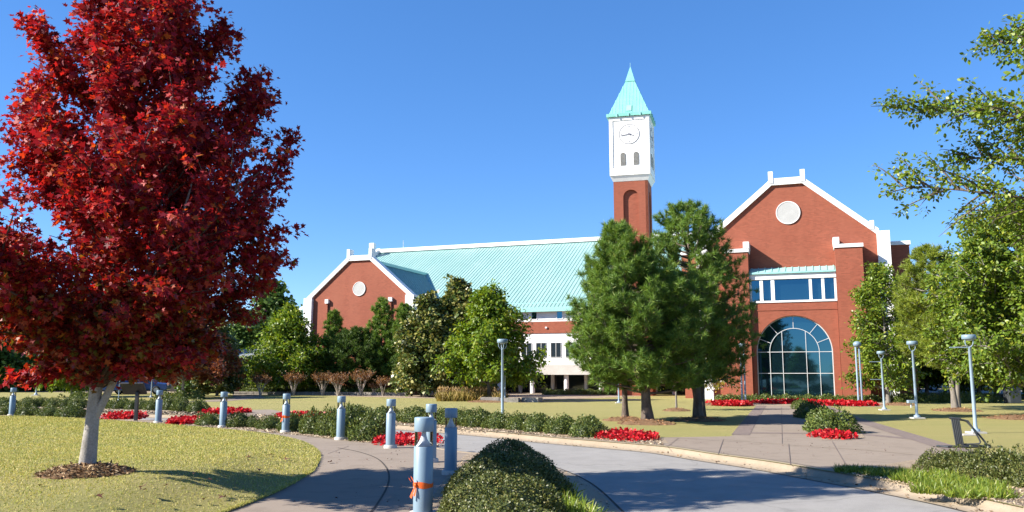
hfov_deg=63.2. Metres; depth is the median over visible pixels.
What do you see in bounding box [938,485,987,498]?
border grass
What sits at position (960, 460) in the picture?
shrub
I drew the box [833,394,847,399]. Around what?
shrub
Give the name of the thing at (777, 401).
flower patch
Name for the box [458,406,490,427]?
shrub
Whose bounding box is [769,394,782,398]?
shrub
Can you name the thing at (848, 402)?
flower patch
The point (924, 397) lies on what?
shrub
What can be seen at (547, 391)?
shrub
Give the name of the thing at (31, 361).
evergreen tree
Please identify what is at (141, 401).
shrub
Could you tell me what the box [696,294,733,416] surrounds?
pine tree
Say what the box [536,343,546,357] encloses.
window
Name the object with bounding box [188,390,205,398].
shrub
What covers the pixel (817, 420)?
shrub
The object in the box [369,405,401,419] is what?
shrub
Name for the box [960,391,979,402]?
shrub
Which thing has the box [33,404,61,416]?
shrub
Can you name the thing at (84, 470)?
mulch
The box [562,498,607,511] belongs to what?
border grass
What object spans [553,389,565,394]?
shrub
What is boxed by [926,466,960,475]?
border grass
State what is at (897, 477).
border grass
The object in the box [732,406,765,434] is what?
paver border
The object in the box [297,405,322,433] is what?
shrub
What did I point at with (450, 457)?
bollard
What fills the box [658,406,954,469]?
plaza
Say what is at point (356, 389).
shrub
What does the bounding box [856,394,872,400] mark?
shrub
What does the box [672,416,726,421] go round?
mulch
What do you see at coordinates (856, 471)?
border grass
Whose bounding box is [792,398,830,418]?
shrub
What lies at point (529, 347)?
window
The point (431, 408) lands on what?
bollard
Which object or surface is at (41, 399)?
shrub
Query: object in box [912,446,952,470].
shrub
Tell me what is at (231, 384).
magnolia tree
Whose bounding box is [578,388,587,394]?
shrub
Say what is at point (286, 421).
bollard
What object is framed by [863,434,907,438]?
paver border
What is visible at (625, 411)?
pine tree
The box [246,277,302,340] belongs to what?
evergreen tree
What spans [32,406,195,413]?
planting bed
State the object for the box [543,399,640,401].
path
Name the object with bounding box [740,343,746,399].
twin pole lamp
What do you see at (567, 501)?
border grass
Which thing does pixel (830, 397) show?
shrub
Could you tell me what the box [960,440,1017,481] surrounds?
shrub
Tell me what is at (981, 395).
shrub
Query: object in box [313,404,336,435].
shrub
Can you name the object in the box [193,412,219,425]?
shrub
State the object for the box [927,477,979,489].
border grass
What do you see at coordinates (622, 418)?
mulch
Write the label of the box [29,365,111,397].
oak tree
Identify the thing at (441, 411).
shrub
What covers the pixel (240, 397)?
path
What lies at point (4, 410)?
shrub
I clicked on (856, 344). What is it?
twin pole lamp
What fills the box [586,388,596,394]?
shrub
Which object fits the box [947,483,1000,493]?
border grass
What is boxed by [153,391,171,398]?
shrub
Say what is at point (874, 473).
border grass
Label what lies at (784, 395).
shrub
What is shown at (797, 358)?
arched window
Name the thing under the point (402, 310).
pine tree
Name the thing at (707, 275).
pine tree
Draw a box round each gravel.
[0,406,409,424]
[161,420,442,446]
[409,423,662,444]
[447,461,580,503]
[852,467,1023,506]
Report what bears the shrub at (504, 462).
on the planting bed at (437, 497)
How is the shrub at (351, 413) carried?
on the planting bed at (235, 428)
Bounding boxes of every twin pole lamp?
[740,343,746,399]
[853,341,862,400]
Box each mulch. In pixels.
[32,459,137,479]
[467,400,500,402]
[602,415,640,421]
[617,419,676,424]
[662,407,690,411]
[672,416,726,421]
[880,402,914,405]
[931,407,983,411]
[982,414,1023,419]
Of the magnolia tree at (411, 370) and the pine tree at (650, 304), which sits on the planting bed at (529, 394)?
the magnolia tree at (411, 370)
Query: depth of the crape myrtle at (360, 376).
61.40 m
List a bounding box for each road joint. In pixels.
[405,430,965,511]
[559,468,623,511]
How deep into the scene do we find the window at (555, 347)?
68.05 m
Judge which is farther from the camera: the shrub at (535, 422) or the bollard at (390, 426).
the shrub at (535, 422)
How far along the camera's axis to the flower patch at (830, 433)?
21.56 m
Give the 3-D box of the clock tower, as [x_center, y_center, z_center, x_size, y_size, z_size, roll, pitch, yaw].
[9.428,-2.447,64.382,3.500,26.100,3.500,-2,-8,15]
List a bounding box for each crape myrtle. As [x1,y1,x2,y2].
[248,372,271,395]
[280,370,308,395]
[310,370,332,395]
[326,371,348,395]
[349,368,375,395]
[368,382,379,391]
[374,376,390,395]
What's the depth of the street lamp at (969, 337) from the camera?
23.66 m
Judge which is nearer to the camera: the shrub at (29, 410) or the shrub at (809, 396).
the shrub at (29, 410)
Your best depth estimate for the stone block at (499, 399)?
48.01 m
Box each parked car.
[84,380,130,394]
[115,376,171,393]
[929,384,970,390]
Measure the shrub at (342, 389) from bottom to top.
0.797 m
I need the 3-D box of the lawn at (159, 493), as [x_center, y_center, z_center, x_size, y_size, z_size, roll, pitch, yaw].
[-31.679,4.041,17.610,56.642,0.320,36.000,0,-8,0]
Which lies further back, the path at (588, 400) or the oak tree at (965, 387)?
the oak tree at (965, 387)
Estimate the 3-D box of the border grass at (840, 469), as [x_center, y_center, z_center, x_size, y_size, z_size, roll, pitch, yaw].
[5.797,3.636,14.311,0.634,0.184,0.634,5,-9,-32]
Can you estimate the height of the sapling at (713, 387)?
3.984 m
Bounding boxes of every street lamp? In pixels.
[497,339,507,413]
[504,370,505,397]
[615,384,621,402]
[869,351,890,409]
[906,341,925,418]
[949,334,986,433]
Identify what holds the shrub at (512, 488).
on the planting bed at (437, 497)
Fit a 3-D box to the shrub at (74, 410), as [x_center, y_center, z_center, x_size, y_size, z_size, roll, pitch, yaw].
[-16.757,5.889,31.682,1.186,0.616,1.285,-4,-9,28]
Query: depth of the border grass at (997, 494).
11.31 m
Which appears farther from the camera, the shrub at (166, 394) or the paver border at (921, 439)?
the shrub at (166, 394)
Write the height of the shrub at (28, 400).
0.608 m
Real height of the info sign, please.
1.349 m
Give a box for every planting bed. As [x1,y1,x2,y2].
[0,390,630,399]
[2,415,409,443]
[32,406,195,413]
[62,410,668,443]
[433,453,554,510]
[753,401,885,406]
[796,409,864,439]
[847,458,1023,502]
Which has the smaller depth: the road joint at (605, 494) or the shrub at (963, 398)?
the road joint at (605, 494)
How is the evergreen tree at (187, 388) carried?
on the planting bed at (529, 394)
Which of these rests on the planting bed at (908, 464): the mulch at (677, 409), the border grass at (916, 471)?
the border grass at (916, 471)
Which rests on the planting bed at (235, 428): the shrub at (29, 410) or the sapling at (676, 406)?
the shrub at (29, 410)
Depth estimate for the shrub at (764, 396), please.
48.09 m
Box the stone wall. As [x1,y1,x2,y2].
[233,391,407,395]
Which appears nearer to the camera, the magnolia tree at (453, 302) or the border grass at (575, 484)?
the border grass at (575, 484)
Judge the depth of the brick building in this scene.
53.68 m
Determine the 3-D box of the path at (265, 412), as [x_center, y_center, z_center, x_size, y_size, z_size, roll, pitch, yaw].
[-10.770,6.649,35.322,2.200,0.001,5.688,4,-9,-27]
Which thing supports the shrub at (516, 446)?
on the planting bed at (437, 497)
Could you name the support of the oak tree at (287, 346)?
on the planting bed at (529, 394)
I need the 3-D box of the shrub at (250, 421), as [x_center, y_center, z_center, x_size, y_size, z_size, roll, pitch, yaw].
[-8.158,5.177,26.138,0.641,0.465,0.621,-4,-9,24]
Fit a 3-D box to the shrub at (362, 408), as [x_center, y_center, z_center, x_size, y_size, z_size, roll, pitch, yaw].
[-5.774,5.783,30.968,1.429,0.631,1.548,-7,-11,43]
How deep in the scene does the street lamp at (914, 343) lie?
31.16 m
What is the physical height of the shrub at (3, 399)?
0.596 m
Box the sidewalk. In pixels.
[133,421,590,511]
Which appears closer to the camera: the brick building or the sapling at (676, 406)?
the sapling at (676, 406)
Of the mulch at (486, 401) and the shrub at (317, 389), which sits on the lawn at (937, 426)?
the mulch at (486, 401)
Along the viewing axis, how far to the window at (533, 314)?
69.03 m
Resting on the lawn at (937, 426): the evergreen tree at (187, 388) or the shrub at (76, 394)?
the shrub at (76, 394)
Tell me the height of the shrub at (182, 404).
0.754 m
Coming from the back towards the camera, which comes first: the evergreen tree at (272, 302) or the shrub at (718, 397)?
the evergreen tree at (272, 302)
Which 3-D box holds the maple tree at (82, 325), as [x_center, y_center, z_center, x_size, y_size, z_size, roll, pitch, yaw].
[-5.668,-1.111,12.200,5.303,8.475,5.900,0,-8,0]
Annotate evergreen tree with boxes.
[0,323,34,391]
[14,351,79,390]
[173,317,246,392]
[228,317,262,348]
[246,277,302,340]
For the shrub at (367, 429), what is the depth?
20.86 m
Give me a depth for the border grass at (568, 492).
10.96 m
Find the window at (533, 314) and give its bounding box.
[531,312,536,319]
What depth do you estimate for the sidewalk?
13.10 m
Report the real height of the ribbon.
0.259 m
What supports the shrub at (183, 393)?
on the lawn at (937, 426)
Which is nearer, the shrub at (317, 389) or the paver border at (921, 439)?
the paver border at (921, 439)
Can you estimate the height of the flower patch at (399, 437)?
0.365 m
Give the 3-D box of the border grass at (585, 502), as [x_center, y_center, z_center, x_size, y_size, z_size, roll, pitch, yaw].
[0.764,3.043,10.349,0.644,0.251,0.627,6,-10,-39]
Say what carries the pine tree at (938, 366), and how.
on the lawn at (937, 426)
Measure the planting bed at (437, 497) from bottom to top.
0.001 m
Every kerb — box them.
[41,411,1023,511]
[81,417,619,511]
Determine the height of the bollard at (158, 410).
1.120 m
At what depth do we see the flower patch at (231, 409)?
34.54 m
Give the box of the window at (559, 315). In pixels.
[556,311,562,318]
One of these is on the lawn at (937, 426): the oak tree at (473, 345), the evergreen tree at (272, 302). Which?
the oak tree at (473, 345)
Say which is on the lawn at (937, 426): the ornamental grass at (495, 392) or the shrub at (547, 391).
the ornamental grass at (495, 392)
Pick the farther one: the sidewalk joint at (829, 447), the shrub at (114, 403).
the shrub at (114, 403)
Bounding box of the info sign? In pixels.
[120,382,146,420]
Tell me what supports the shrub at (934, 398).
on the lawn at (937, 426)
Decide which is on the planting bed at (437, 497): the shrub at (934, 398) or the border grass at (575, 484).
the border grass at (575, 484)
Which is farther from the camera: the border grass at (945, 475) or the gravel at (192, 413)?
the gravel at (192, 413)
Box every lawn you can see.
[0,392,1023,507]
[0,416,317,511]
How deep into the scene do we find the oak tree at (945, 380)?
58.23 m
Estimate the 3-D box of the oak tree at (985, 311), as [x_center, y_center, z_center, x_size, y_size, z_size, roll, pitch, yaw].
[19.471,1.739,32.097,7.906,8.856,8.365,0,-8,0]
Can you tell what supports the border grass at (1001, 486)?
on the planting bed at (908, 464)
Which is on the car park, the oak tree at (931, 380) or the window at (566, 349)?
the oak tree at (931, 380)
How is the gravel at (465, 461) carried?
on the planting bed at (437, 497)
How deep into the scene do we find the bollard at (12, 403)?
32.82 m
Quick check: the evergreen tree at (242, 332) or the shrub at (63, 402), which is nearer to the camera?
the shrub at (63, 402)
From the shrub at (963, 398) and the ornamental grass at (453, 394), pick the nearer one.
the shrub at (963, 398)
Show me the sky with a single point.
(424, 123)
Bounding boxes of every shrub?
[0,396,17,404]
[0,402,20,414]
[14,403,40,415]
[16,396,41,406]
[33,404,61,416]
[36,396,48,405]
[41,397,59,406]
[53,403,85,417]
[55,396,72,407]
[67,395,87,407]
[69,391,85,398]
[105,396,129,408]
[124,398,134,409]
[139,398,146,409]
[142,398,155,409]
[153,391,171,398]
[162,396,175,409]
[168,396,188,411]
[170,390,190,398]
[185,397,210,411]
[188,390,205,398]
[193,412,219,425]
[225,411,247,427]
[239,383,252,391]
[240,387,250,391]
[243,414,260,427]
[254,413,280,429]
[275,411,301,431]
[279,387,290,391]
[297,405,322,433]
[303,387,314,391]
[310,387,319,391]
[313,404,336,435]
[328,400,360,437]
[333,386,346,391]
[346,406,385,441]
[347,403,373,415]
[351,386,361,391]
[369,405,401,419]
[383,387,394,391]
[396,404,428,422]
[420,406,445,423]
[436,469,567,511]
[439,406,470,425]
[440,450,574,501]
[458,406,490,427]
[463,494,555,511]
[471,437,557,472]
[480,409,511,429]
[502,410,530,430]
[521,411,555,431]
[541,388,556,394]
[541,412,574,434]
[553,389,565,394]
[561,388,574,394]
[568,414,610,437]
[570,388,583,394]
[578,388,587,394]
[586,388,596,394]
[596,389,605,394]
[710,394,727,400]
[721,393,737,399]
[735,394,749,400]
[746,393,761,400]
[757,393,773,400]
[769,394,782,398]
[778,393,794,398]
[790,398,806,408]
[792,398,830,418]
[793,395,805,398]
[800,393,816,398]
[801,404,865,433]
[815,394,828,399]
[821,393,837,399]
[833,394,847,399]
[845,394,860,400]
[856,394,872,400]
[866,394,882,401]
[890,392,909,402]
[904,391,920,401]
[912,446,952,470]
[917,391,932,402]
[927,393,945,402]
[929,444,987,474]
[938,392,950,402]
[949,391,969,402]
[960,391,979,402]
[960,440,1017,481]
[975,391,987,402]
[982,392,1002,402]
[984,443,1023,487]
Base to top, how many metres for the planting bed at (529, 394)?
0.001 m
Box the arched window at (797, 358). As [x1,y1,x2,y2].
[757,316,834,396]
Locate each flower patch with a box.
[101,410,148,419]
[165,415,201,424]
[198,406,251,413]
[274,410,329,417]
[371,431,444,445]
[594,426,660,441]
[705,399,753,405]
[751,398,826,403]
[806,428,858,439]
[813,398,878,406]
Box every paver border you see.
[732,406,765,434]
[751,432,811,433]
[822,406,990,456]
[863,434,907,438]
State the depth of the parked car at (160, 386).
65.59 m
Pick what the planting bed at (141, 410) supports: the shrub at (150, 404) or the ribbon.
the shrub at (150, 404)
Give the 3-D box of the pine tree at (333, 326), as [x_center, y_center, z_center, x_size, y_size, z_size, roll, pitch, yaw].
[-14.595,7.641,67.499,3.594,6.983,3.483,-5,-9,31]
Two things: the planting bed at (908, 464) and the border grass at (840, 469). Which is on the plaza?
the planting bed at (908, 464)
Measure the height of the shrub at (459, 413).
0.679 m
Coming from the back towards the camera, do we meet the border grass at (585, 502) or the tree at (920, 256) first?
the tree at (920, 256)
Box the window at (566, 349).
[565,342,575,356]
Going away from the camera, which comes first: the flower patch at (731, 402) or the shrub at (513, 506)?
the shrub at (513, 506)
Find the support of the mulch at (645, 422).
on the lawn at (937, 426)
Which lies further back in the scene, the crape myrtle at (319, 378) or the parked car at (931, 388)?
the parked car at (931, 388)
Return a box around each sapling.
[656,381,689,407]
[705,366,739,399]
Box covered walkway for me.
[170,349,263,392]
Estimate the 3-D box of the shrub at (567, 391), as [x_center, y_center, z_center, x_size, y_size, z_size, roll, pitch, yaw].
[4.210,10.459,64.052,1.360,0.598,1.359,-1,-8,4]
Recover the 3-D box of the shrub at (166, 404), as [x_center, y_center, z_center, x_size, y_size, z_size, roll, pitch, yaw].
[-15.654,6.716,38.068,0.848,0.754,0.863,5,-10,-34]
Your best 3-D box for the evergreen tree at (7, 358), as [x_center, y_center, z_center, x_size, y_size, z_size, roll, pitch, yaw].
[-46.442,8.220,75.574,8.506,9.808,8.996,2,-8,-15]
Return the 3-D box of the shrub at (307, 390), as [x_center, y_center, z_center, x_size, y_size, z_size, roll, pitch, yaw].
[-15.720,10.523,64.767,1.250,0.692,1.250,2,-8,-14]
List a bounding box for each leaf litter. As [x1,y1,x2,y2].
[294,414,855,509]
[402,429,991,511]
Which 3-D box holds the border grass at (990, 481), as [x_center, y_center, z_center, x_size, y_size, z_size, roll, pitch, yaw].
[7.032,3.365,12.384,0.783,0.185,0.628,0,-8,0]
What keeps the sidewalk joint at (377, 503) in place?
on the sidewalk
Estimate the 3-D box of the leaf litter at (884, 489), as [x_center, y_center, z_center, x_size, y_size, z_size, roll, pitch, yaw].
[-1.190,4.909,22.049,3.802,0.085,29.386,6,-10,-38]
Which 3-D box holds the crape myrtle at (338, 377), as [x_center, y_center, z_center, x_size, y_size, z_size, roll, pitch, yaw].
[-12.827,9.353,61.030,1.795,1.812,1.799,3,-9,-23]
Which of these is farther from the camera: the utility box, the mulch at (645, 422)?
the utility box
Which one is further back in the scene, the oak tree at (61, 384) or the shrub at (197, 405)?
the oak tree at (61, 384)
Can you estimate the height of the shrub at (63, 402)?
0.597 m
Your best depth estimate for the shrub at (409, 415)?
28.30 m
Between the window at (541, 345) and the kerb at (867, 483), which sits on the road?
the kerb at (867, 483)
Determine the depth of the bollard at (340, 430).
21.24 m
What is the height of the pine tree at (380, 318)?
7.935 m
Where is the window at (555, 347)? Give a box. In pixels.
[550,342,560,357]
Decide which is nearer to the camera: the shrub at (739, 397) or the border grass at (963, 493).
the border grass at (963, 493)
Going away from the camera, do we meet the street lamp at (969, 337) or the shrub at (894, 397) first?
the street lamp at (969, 337)
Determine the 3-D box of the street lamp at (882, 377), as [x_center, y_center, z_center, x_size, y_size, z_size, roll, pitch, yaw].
[16.755,5.697,38.007,0.749,2.692,0.392,0,-8,0]
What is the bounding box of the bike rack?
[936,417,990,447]
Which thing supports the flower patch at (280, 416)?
on the planting bed at (663, 440)
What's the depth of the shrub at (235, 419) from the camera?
25.94 m
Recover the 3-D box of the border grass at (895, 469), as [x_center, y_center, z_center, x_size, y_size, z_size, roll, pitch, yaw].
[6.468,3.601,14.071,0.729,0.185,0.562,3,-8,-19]
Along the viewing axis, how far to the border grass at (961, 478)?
12.69 m
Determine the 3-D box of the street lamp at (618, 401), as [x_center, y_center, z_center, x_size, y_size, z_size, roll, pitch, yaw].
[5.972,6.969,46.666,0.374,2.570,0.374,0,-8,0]
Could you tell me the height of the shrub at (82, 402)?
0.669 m
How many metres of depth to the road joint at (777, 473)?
14.40 m
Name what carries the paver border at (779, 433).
on the plaza
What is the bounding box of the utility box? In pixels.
[907,400,914,407]
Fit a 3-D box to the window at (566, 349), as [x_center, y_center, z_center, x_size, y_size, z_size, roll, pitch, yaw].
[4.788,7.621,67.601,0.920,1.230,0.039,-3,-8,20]
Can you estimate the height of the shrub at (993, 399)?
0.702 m
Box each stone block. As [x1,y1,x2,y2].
[480,397,519,401]
[521,397,542,401]
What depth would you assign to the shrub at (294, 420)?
23.99 m
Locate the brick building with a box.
[299,169,918,400]
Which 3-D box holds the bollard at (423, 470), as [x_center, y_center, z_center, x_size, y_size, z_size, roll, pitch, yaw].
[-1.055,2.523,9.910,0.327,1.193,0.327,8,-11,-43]
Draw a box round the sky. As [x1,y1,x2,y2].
[0,0,1023,324]
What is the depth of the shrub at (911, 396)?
47.02 m
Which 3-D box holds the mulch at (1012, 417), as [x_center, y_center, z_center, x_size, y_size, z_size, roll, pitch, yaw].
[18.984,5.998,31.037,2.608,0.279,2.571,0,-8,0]
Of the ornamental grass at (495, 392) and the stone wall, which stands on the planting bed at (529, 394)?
the stone wall
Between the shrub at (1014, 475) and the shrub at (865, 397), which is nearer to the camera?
the shrub at (1014, 475)
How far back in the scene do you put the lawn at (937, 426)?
36.60 m
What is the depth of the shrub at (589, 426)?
22.00 m
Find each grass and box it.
[433,385,489,400]
[488,385,508,397]
[545,495,588,511]
[547,481,584,493]
[552,484,581,501]
[562,492,598,507]
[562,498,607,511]
[563,506,611,511]
[832,463,867,472]
[843,463,887,473]
[858,465,899,476]
[878,464,914,474]
[887,471,926,481]
[897,466,936,476]
[900,472,941,484]
[908,482,946,494]
[909,475,958,486]
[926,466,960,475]
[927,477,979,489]
[929,470,970,479]
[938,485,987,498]
[946,474,992,484]
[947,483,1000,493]
[955,476,1009,486]
[962,480,1014,491]
[974,484,1023,499]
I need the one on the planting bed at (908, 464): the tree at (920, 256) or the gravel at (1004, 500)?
the gravel at (1004, 500)
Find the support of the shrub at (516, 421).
on the planting bed at (663, 440)
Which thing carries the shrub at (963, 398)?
on the lawn at (937, 426)
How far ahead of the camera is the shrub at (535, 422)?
23.90 m
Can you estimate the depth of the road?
13.45 m
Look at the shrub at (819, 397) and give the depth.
48.06 m
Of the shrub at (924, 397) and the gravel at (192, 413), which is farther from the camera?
the shrub at (924, 397)
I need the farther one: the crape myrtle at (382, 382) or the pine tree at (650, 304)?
the crape myrtle at (382, 382)
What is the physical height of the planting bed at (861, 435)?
0.001 m
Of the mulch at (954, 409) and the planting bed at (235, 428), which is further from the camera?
the mulch at (954, 409)
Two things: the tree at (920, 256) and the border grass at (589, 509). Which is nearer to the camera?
the border grass at (589, 509)
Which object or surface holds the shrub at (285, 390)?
on the planting bed at (529, 394)
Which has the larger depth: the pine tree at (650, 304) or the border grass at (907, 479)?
the pine tree at (650, 304)
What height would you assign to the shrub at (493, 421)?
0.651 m
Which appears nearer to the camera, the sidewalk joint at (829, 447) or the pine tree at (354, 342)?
the sidewalk joint at (829, 447)
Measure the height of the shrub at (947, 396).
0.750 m
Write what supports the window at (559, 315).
in the brick building
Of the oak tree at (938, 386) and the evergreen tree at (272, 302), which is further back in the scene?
the evergreen tree at (272, 302)
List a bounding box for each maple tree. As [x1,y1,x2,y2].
[0,0,308,464]
[139,319,248,390]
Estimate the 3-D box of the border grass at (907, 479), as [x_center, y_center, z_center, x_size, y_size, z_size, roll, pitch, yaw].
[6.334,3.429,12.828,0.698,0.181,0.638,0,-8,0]
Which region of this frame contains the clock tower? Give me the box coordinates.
[606,67,655,395]
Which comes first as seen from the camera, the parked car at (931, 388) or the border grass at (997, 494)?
the border grass at (997, 494)
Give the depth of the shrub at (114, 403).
39.11 m
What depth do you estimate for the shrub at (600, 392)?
63.73 m
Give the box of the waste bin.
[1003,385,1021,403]
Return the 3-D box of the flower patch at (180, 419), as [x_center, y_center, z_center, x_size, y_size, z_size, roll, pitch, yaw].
[-10.968,5.570,28.260,1.487,0.378,2.287,0,-8,0]
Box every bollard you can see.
[7,388,16,415]
[153,390,162,422]
[218,392,227,427]
[280,394,290,432]
[334,396,345,439]
[384,399,396,448]
[410,417,435,511]
[426,404,438,462]
[442,408,457,474]
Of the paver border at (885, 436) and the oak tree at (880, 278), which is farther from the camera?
the oak tree at (880, 278)
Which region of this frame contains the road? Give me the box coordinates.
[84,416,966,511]
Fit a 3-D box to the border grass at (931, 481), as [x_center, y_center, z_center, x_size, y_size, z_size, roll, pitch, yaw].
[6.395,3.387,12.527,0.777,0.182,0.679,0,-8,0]
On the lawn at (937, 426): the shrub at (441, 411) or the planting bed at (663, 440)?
the planting bed at (663, 440)
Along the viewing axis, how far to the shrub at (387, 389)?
63.69 m
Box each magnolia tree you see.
[190,321,247,395]
[388,290,458,396]
[420,273,499,392]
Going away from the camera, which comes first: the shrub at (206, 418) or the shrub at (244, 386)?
the shrub at (206, 418)
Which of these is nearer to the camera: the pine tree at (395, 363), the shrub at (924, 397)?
the shrub at (924, 397)
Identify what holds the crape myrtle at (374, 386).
on the planting bed at (529, 394)
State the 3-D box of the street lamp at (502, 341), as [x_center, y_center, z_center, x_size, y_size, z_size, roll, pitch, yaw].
[-0.353,4.553,30.771,0.430,2.953,0.430,0,-8,0]
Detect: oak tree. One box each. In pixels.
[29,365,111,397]
[239,301,338,391]
[429,278,550,396]
[838,260,932,402]
[867,12,1023,254]
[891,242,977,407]
[914,192,1023,402]
[915,320,945,395]
[918,366,929,391]
[922,359,986,392]
[928,382,993,393]
[935,381,1023,393]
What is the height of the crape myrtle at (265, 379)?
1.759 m
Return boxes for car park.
[919,387,1023,396]
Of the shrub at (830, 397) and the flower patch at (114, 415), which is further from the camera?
the shrub at (830, 397)
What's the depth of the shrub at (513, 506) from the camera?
8.05 m
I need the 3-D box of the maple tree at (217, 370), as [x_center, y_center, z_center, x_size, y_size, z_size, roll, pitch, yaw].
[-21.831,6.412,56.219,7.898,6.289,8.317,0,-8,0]
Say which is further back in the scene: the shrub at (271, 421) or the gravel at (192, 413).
the gravel at (192, 413)
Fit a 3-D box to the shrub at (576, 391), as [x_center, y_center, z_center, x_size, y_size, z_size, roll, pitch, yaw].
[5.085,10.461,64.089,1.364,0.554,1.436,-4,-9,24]
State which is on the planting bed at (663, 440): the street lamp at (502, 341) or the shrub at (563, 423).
the shrub at (563, 423)
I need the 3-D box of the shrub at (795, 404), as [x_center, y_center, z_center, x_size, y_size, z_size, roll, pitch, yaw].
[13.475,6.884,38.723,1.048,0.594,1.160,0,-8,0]
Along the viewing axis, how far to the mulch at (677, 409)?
36.91 m
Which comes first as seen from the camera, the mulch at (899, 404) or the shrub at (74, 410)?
the shrub at (74, 410)
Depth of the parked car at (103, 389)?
64.47 m
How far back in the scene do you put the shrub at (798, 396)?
48.08 m
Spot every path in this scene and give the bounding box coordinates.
[21,395,264,402]
[244,409,281,415]
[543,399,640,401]
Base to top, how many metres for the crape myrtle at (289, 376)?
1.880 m
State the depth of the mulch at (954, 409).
36.69 m
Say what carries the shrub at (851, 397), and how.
on the planting bed at (758, 404)
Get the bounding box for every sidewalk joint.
[342,448,389,511]
[726,439,915,454]
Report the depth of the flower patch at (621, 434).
21.30 m
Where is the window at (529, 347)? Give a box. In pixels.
[521,343,531,357]
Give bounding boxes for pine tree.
[319,308,343,388]
[325,325,386,387]
[361,295,394,387]
[380,303,412,377]
[389,353,416,394]
[563,216,718,419]
[621,318,652,416]
[643,197,767,416]
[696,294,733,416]
[919,296,961,407]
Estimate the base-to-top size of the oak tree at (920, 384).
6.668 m
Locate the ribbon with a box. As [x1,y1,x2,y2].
[409,477,432,498]
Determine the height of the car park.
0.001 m
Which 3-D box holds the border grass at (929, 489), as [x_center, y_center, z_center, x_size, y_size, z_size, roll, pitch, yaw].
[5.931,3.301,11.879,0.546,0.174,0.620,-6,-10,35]
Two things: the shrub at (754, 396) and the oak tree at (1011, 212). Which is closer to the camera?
the oak tree at (1011, 212)
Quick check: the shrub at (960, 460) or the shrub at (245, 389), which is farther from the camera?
the shrub at (245, 389)
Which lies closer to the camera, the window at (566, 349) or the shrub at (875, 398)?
the shrub at (875, 398)
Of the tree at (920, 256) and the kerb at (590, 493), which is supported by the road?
the kerb at (590, 493)
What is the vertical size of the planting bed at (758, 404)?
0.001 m
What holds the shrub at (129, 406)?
on the planting bed at (141, 410)
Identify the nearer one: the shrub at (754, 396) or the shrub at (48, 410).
the shrub at (48, 410)
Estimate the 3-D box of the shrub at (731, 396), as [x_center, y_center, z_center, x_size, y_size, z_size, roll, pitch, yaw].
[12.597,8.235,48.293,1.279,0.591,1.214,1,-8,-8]
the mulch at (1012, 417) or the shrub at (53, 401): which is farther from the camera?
the shrub at (53, 401)
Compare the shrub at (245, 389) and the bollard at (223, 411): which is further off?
the shrub at (245, 389)

